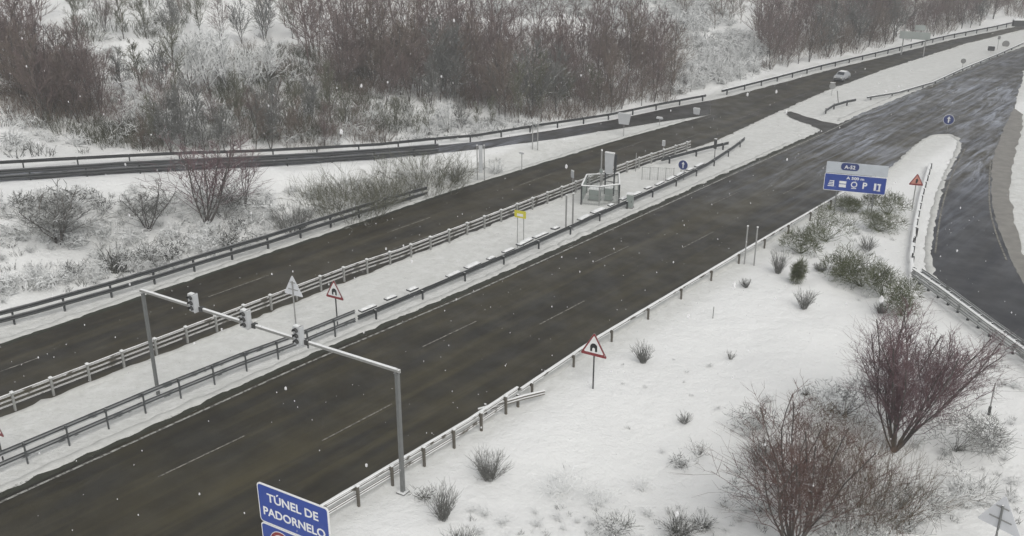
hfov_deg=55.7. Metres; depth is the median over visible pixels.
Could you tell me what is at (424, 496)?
grass tuft
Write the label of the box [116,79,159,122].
snow laden tree
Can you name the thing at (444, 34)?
tree
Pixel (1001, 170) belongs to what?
verge
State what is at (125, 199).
snow laden bush
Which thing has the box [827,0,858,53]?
bare tree
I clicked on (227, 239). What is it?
snow laden bush
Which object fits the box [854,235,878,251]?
broom bush
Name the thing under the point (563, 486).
shrub
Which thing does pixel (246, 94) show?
bare tree
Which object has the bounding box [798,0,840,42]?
bare tree
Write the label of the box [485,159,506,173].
shrub
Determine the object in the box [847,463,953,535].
shrub
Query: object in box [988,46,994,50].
road sign
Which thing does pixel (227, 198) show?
shrub
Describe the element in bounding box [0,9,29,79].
bare tree
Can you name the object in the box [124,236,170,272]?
shrub
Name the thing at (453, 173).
shrub
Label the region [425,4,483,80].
bare tree
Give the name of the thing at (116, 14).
bare tree
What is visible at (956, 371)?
shrub
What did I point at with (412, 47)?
bare tree
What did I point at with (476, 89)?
bare tree
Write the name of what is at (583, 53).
bare tree
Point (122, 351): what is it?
guardrail
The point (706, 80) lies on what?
snow laden tree
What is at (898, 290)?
broom bush
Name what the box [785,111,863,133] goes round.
crossover road
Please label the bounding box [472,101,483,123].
olive tree
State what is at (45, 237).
snow laden bush
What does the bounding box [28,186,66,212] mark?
snow laden bush
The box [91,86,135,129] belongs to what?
bare tree
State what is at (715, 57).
snow laden tree
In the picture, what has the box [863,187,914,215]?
broom bush
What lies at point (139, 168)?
guardrail
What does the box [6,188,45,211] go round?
snow laden bush
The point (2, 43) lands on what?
bare tree
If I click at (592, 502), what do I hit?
shrub
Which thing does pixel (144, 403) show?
guardrail
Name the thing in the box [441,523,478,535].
shrub
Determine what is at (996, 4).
bare tree
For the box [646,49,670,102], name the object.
bare tree
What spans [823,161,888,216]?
service panel
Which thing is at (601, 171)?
mast
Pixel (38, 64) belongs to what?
bare tree
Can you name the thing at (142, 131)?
bare tree
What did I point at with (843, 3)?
bare tree
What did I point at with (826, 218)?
broom bush
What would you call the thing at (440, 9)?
deep wood
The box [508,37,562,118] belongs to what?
bare tree
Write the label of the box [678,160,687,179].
direction sign
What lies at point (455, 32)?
tree
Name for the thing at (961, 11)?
bare tree
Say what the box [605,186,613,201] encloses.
equipment cabinet
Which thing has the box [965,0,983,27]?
bare tree
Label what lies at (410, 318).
road edge line
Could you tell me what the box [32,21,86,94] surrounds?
bare tree
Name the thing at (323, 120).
bare tree
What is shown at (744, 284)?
grass tuft
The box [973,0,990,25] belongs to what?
bare tree
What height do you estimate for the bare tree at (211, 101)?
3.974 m
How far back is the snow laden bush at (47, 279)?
62.67 m
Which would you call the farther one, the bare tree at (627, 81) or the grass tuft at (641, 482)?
the bare tree at (627, 81)
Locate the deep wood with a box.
[0,0,1023,90]
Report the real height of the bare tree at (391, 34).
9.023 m
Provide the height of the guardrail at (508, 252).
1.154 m
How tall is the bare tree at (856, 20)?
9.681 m
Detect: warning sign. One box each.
[0,429,3,460]
[285,276,302,323]
[326,280,343,324]
[581,333,606,388]
[909,174,922,209]
[978,497,1019,535]
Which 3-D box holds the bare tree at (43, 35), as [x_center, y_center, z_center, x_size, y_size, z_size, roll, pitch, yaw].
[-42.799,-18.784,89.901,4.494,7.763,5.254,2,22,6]
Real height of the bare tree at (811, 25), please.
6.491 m
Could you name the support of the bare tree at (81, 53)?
on the ground at (768, 332)
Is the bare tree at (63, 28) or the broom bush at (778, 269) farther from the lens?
the bare tree at (63, 28)
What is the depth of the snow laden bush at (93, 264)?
65.03 m
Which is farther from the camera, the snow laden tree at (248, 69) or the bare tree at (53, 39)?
the snow laden tree at (248, 69)
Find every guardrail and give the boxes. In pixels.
[0,95,705,167]
[0,141,690,410]
[0,144,438,179]
[0,186,427,324]
[0,309,355,467]
[320,386,517,513]
[357,137,744,319]
[478,390,544,414]
[520,191,845,392]
[661,142,728,163]
[721,22,1011,94]
[825,99,855,113]
[866,42,1023,99]
[910,162,931,274]
[911,268,1023,359]
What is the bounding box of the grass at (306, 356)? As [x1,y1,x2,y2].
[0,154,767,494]
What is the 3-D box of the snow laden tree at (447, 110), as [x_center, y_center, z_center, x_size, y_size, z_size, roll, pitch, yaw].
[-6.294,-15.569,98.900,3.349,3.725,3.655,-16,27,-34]
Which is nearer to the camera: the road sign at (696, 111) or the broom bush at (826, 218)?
the broom bush at (826, 218)
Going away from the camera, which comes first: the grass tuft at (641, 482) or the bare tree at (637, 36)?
the grass tuft at (641, 482)
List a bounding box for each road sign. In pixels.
[571,170,573,192]
[618,112,630,135]
[693,107,699,114]
[714,138,716,157]
[829,82,835,95]
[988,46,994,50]
[1002,40,1009,46]
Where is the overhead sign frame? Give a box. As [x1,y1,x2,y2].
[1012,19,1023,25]
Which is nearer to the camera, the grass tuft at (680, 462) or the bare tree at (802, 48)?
the grass tuft at (680, 462)
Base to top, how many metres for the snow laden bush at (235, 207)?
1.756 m
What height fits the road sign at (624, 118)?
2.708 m
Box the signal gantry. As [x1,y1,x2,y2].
[139,289,409,495]
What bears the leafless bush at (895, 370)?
on the ground at (768, 332)
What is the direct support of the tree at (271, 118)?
on the ground at (768, 332)
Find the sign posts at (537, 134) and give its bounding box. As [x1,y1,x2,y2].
[532,120,538,149]
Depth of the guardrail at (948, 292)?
58.94 m
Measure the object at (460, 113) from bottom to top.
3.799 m
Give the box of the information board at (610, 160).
[604,151,617,195]
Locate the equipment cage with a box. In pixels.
[580,172,619,205]
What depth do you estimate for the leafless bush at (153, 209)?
69.31 m
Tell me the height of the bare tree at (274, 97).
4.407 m
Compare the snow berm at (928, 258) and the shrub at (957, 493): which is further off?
the snow berm at (928, 258)
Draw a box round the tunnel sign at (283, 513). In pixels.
[257,482,330,535]
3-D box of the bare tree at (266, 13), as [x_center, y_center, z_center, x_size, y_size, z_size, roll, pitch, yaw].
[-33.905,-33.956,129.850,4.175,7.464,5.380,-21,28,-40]
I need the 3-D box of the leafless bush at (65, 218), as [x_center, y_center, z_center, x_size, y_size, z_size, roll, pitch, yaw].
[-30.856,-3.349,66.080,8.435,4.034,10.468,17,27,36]
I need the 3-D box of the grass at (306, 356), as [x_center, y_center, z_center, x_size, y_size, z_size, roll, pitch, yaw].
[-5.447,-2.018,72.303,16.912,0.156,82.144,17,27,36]
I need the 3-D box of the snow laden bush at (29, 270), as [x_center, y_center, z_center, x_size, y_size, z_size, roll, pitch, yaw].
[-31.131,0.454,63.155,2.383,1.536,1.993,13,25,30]
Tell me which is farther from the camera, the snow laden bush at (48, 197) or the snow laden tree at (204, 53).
the snow laden tree at (204, 53)
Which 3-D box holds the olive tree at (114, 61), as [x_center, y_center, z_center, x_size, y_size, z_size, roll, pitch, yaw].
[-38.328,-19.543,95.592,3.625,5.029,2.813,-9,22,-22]
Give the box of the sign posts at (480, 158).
[476,145,484,180]
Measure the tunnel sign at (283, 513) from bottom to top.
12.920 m
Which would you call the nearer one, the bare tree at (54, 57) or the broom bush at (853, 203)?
the broom bush at (853, 203)
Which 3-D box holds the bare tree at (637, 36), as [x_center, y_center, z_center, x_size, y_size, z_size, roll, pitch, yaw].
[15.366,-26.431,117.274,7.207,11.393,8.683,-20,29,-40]
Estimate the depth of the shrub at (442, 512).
40.49 m
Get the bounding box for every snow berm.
[0,29,1023,422]
[0,118,690,343]
[0,142,791,491]
[327,192,850,517]
[838,44,1023,120]
[838,134,1023,353]
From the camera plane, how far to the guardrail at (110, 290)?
65.57 m
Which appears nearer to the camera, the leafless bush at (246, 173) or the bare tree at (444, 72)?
the leafless bush at (246, 173)
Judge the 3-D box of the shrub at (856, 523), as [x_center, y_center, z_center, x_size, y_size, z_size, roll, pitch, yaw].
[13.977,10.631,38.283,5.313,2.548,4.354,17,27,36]
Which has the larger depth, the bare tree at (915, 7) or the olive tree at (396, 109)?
the bare tree at (915, 7)
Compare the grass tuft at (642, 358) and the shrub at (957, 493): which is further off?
the grass tuft at (642, 358)
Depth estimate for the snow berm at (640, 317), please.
56.84 m
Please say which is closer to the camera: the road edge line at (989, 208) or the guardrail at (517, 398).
the guardrail at (517, 398)
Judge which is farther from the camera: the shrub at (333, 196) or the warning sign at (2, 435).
the shrub at (333, 196)
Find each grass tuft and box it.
[405,483,436,502]
[630,340,653,363]
[630,472,651,493]
[655,504,709,535]
[666,448,702,469]
[676,410,692,424]
[685,439,711,459]
[690,510,718,532]
[739,277,751,287]
[796,387,814,395]
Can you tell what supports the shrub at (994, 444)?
on the ground at (768, 332)
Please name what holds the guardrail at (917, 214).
on the ground at (768, 332)
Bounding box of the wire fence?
[642,167,673,179]
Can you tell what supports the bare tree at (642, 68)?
on the ground at (768, 332)
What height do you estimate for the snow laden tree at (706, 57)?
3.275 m
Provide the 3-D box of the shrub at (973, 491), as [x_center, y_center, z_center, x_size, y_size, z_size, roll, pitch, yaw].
[20.017,9.598,42.504,2.838,1.787,3.603,6,23,15]
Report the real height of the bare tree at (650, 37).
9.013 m
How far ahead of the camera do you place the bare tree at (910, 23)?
159.32 m
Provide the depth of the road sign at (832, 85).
120.88 m
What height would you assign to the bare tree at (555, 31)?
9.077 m
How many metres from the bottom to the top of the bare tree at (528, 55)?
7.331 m
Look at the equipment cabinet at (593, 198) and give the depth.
81.30 m
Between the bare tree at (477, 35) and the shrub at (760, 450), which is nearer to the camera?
the shrub at (760, 450)
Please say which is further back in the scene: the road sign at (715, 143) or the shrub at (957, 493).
the road sign at (715, 143)
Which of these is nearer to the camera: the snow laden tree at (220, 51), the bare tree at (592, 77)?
the snow laden tree at (220, 51)
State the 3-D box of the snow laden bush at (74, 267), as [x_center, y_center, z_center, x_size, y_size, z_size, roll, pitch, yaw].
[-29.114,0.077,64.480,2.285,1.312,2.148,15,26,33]
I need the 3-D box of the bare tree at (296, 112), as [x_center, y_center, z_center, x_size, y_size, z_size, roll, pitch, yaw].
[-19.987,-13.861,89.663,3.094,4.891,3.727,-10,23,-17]
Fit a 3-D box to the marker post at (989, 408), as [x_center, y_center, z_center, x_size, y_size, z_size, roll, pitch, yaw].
[24.062,6.646,48.573,0.129,1.987,0.129,-16,27,-34]
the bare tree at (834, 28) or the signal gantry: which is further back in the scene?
the bare tree at (834, 28)
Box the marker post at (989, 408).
[987,383,995,414]
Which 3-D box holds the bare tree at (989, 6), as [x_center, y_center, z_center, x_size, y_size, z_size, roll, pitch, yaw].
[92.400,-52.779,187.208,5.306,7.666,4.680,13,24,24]
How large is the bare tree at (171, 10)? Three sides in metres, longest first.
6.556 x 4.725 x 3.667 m
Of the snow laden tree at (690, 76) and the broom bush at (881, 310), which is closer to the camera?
the broom bush at (881, 310)
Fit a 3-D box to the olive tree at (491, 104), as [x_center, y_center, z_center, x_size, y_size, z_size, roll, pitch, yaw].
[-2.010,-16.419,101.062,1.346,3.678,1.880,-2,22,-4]
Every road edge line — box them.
[0,48,1021,502]
[934,149,1007,260]
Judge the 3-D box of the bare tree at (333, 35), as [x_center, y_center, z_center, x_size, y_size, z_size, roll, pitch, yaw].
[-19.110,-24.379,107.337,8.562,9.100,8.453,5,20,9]
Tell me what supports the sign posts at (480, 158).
on the ground at (768, 332)
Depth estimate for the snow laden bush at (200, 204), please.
73.22 m
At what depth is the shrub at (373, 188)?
80.52 m
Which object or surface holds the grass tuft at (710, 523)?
on the ground at (768, 332)
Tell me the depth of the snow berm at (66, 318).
70.92 m
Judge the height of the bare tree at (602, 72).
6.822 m
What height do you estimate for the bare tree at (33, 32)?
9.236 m
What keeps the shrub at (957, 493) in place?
on the ground at (768, 332)
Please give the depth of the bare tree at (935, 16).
164.65 m
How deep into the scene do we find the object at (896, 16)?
156.40 m
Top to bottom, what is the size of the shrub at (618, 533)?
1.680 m
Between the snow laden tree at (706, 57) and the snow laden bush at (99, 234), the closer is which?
the snow laden bush at (99, 234)
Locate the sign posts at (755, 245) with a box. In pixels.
[744,225,758,265]
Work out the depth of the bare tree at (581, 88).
109.34 m
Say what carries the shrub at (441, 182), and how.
on the ground at (768, 332)
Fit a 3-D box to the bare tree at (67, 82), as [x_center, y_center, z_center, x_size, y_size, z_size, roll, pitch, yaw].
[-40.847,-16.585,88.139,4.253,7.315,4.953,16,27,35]
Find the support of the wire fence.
on the ground at (768, 332)
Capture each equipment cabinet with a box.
[588,187,600,201]
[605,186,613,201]
[625,192,633,208]
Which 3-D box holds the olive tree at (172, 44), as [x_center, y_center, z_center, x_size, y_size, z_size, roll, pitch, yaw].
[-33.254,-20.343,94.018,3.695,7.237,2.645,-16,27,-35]
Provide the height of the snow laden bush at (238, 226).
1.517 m
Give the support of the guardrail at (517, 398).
on the ground at (768, 332)
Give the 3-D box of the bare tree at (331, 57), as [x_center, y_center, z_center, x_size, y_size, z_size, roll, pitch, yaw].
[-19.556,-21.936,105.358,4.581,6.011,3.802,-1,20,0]
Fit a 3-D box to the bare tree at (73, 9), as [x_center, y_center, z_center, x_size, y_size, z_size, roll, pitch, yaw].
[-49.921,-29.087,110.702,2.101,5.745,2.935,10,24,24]
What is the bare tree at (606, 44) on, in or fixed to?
on the ground at (768, 332)
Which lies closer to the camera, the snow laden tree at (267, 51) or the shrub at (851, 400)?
the shrub at (851, 400)
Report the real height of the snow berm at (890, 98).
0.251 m
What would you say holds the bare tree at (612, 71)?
on the ground at (768, 332)
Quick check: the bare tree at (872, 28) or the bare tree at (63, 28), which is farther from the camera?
the bare tree at (872, 28)
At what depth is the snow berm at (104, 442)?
54.97 m
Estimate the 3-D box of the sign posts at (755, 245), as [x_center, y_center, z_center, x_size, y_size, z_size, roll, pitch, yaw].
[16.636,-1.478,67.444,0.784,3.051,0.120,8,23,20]
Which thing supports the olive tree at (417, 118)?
on the ground at (768, 332)
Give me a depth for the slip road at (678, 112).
100.33 m
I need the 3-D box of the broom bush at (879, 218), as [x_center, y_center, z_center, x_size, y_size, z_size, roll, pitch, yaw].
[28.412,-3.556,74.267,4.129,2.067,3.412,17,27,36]
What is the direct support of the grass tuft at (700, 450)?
on the ground at (768, 332)
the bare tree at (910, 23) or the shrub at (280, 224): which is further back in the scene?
the bare tree at (910, 23)
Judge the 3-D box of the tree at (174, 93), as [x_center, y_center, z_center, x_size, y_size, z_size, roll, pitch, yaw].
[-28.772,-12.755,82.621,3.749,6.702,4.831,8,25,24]
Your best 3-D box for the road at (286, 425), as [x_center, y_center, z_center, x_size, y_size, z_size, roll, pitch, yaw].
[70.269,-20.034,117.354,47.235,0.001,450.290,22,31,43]
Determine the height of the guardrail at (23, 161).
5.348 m
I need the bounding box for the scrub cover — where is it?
[0,0,1023,535]
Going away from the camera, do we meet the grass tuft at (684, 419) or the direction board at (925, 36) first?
the grass tuft at (684, 419)
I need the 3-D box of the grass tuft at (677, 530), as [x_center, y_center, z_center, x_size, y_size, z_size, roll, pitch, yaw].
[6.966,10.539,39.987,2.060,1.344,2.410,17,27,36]
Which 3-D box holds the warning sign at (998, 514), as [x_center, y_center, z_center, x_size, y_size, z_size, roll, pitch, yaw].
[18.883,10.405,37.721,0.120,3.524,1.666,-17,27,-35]
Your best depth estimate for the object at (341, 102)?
95.30 m
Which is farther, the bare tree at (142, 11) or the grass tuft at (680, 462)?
the bare tree at (142, 11)
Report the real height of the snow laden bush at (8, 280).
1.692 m
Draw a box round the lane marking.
[0,80,928,476]
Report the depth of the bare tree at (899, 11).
161.62 m
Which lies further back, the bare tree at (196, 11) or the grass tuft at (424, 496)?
the bare tree at (196, 11)
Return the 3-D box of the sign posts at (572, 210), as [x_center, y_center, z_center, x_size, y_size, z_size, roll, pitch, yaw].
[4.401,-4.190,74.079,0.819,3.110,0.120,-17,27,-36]
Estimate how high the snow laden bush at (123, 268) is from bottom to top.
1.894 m
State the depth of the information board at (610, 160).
81.94 m
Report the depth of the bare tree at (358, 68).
108.47 m
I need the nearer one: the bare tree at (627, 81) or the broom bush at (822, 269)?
the broom bush at (822, 269)
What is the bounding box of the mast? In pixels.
[599,149,602,187]
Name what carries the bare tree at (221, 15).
on the ground at (768, 332)
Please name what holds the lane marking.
on the road at (82, 342)
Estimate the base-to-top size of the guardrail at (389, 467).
1.395 m
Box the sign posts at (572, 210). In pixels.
[565,193,573,229]
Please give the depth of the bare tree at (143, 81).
86.86 m
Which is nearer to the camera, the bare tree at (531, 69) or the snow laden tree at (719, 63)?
the bare tree at (531, 69)
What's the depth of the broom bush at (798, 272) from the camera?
63.93 m
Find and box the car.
[833,70,850,81]
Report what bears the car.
on the road at (82, 342)
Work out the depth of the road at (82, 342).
70.07 m
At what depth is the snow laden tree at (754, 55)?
130.91 m
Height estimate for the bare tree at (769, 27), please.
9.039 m
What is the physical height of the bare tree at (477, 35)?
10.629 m
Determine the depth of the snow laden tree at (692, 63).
127.52 m
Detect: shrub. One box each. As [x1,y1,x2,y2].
[90,237,133,273]
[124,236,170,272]
[179,173,266,233]
[259,198,314,233]
[277,160,413,228]
[348,170,417,206]
[358,143,483,198]
[421,476,458,521]
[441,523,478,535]
[444,165,464,182]
[464,445,513,481]
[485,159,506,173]
[531,457,595,505]
[579,477,623,512]
[590,503,643,535]
[718,461,783,522]
[723,394,784,440]
[737,426,789,470]
[756,401,988,535]
[784,394,885,465]
[797,484,936,535]
[803,370,890,421]
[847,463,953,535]
[906,462,987,518]
[909,342,1001,406]
[918,402,1022,465]
[934,453,1007,509]
[962,425,1013,453]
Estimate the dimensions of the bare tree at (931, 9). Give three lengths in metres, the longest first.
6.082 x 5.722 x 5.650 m
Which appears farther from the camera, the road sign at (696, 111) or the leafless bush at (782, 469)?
the road sign at (696, 111)
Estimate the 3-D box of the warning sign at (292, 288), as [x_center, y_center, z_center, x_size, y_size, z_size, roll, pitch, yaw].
[-13.111,2.090,58.270,1.416,3.473,0.119,12,25,28]
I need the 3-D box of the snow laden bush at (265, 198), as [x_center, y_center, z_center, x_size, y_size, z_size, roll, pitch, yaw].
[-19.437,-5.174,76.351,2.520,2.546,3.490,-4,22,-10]
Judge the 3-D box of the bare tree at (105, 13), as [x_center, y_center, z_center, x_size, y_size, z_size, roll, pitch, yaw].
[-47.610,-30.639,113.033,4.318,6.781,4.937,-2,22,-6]
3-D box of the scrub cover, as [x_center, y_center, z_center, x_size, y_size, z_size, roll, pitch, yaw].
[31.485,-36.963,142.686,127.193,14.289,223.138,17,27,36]
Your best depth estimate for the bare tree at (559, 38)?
111.28 m
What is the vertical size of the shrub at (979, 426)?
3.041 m
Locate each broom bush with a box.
[770,248,792,273]
[778,224,830,257]
[789,255,810,284]
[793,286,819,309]
[805,201,860,243]
[813,262,826,270]
[817,241,870,285]
[830,250,883,289]
[832,193,874,213]
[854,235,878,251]
[856,207,910,236]
[858,259,909,298]
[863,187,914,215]
[873,300,891,313]
[881,275,926,318]
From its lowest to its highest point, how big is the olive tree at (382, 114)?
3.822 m
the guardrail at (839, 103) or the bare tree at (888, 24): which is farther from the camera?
the bare tree at (888, 24)
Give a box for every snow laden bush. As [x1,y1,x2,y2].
[0,221,37,242]
[0,268,33,291]
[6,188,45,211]
[15,260,52,284]
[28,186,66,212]
[28,267,66,290]
[29,225,64,244]
[45,178,97,213]
[56,225,90,247]
[61,259,87,278]
[78,210,124,241]
[79,256,112,275]
[87,196,116,213]
[99,249,145,273]
[110,188,149,216]
[117,223,150,244]
[130,239,154,258]
[140,192,185,218]
[149,232,192,266]
[155,221,178,241]
[179,193,219,214]
[180,225,220,251]
[196,222,218,238]
[202,226,256,248]
[220,212,249,232]
[221,191,257,209]
[237,200,281,229]
[250,185,280,211]
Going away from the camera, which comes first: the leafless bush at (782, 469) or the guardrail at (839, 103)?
the leafless bush at (782, 469)
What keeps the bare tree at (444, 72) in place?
on the ground at (768, 332)
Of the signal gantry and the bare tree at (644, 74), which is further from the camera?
the bare tree at (644, 74)
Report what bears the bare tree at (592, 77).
on the ground at (768, 332)
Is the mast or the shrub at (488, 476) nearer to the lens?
the shrub at (488, 476)
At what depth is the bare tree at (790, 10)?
145.26 m
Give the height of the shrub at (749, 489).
2.469 m
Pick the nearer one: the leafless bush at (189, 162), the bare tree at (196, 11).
the leafless bush at (189, 162)
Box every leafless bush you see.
[1,185,139,244]
[111,178,186,230]
[122,128,273,224]
[219,146,262,208]
[678,370,935,535]
[833,292,1021,452]
[899,327,1019,406]
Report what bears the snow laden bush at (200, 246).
on the ground at (768, 332)
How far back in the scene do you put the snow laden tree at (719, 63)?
126.09 m
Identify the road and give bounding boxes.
[0,26,1023,416]
[0,47,1023,535]
[0,101,709,180]
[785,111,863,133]
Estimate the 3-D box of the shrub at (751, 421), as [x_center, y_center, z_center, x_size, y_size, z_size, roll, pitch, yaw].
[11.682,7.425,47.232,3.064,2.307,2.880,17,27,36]
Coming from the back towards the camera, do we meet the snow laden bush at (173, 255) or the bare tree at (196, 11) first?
the bare tree at (196, 11)
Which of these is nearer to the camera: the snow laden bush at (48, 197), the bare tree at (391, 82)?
the snow laden bush at (48, 197)
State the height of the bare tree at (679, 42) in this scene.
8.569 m
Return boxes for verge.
[991,108,1023,283]
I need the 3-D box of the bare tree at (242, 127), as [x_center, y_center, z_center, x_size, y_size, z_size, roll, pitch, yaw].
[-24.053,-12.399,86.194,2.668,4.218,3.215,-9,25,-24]
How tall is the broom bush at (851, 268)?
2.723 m
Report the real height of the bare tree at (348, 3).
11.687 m
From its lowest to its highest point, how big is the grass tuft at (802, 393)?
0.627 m
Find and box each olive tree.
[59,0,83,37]
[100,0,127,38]
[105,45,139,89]
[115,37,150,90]
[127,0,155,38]
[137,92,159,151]
[139,41,171,90]
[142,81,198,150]
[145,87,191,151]
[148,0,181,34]
[150,22,187,90]
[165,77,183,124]
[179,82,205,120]
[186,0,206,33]
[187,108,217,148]
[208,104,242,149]
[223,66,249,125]
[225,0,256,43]
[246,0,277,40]
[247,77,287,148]
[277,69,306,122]
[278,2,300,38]
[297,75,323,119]
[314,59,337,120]
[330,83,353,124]
[378,101,390,128]
[389,95,401,124]
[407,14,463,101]
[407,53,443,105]
[411,114,421,134]
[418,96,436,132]
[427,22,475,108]
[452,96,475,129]
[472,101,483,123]
[487,93,497,123]
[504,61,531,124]
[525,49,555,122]
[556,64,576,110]
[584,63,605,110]
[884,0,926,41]
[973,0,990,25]
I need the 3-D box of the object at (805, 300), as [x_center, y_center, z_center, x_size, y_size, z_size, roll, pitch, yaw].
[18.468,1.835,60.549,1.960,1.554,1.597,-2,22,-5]
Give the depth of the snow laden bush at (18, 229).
64.92 m
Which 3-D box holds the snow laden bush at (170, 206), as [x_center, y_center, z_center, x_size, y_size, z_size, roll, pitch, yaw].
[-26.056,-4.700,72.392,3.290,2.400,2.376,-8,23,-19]
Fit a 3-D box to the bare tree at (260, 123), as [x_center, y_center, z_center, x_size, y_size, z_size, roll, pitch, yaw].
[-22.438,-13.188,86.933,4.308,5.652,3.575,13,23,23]
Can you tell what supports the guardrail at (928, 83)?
on the ground at (768, 332)
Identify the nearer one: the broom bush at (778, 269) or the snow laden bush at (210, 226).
the broom bush at (778, 269)
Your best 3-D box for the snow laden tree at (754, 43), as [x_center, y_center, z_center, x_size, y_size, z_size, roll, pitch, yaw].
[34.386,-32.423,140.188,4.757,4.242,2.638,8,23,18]
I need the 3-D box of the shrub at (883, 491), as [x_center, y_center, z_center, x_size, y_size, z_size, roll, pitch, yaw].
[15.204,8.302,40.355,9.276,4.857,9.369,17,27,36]
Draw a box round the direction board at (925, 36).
[899,25,930,56]
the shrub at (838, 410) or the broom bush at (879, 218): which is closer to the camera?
the shrub at (838, 410)
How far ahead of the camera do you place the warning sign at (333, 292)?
57.51 m
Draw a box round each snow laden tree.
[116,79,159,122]
[150,28,222,95]
[166,28,235,95]
[187,23,250,87]
[228,47,268,91]
[249,36,292,81]
[428,98,461,132]
[679,68,698,91]
[686,51,697,68]
[695,71,711,86]
[702,50,719,64]
[710,55,733,80]
[711,46,725,60]
[723,46,739,60]
[723,66,732,83]
[729,60,751,80]
[731,42,755,59]
[735,30,763,49]
[750,51,761,75]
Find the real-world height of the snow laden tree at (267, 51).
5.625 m
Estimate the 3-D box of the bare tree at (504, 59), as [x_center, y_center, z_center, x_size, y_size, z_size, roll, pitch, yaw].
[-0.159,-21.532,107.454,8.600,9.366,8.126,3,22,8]
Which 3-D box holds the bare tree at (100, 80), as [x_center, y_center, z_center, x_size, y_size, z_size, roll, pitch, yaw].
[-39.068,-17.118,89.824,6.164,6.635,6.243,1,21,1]
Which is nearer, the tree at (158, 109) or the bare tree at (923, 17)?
the tree at (158, 109)
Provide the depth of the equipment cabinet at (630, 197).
79.36 m
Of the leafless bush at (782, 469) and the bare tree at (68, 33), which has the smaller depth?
the leafless bush at (782, 469)
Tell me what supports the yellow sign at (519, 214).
on the ground at (768, 332)
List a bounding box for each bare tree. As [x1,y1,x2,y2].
[0,0,36,68]
[0,0,48,64]
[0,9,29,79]
[0,9,43,106]
[0,12,20,77]
[0,30,58,121]
[1,7,62,98]
[8,38,63,117]
[15,42,71,116]
[24,23,69,94]
[30,14,112,95]
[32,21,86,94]
[37,47,94,117]
[38,45,97,122]
[50,18,106,92]
[51,39,106,115]
[67,46,130,110]
[85,0,118,32]
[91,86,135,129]
[127,63,185,115]
[135,108,154,149]
[198,90,225,121]
[200,0,231,35]
[228,106,256,143]
[237,83,262,118]
[239,90,285,148]
[259,79,289,117]
[275,106,308,144]
[285,95,313,141]
[304,5,377,85]
[310,98,343,145]
[312,4,376,87]
[313,0,389,86]
[314,38,350,80]
[339,26,373,84]
[340,0,398,83]
[346,0,453,94]
[372,10,421,89]
[372,49,407,103]
[383,18,436,94]
[389,13,430,88]
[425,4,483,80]
[435,39,457,93]
[447,3,520,91]
[450,8,512,97]
[460,21,533,96]
[464,51,494,112]
[471,37,540,115]
[476,44,528,119]
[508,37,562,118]
[509,50,551,103]
[510,42,537,95]
[535,24,580,95]
[539,19,581,85]
[540,40,588,112]
[569,50,595,98]
[570,47,634,112]
[572,71,596,110]
[578,45,616,99]
[580,23,622,91]
[605,64,645,108]
[608,1,678,89]
[628,36,666,90]
[628,61,660,105]
[637,19,670,85]
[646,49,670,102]
[654,19,699,75]
[656,48,683,96]
[752,0,797,55]
[752,4,813,69]
[765,0,814,50]
[775,9,802,56]
[778,33,797,66]
[787,27,806,63]
[796,7,830,61]
[797,8,830,47]
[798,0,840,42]
[811,0,850,56]
[817,0,884,41]
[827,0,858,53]
[842,0,878,49]
[861,0,892,46]
[875,1,900,41]
[878,0,911,36]
[901,4,926,40]
[902,0,926,25]
[910,0,937,19]
[915,7,928,31]
[916,0,949,35]
[943,0,984,28]
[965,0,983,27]
[982,0,1000,14]
[992,0,1010,18]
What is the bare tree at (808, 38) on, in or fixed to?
on the ground at (768, 332)
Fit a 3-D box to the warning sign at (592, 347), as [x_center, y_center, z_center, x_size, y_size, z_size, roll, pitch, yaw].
[4.283,5.014,50.794,1.466,3.519,0.128,12,25,28]
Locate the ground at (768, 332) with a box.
[0,0,1023,535]
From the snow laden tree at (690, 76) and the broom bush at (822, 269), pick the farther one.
the snow laden tree at (690, 76)
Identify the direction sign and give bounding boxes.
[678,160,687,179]
[943,115,953,131]
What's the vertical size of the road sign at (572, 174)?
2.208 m
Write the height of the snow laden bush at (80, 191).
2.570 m
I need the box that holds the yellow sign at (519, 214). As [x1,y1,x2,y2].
[514,210,525,247]
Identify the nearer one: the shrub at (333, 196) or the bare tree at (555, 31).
the shrub at (333, 196)

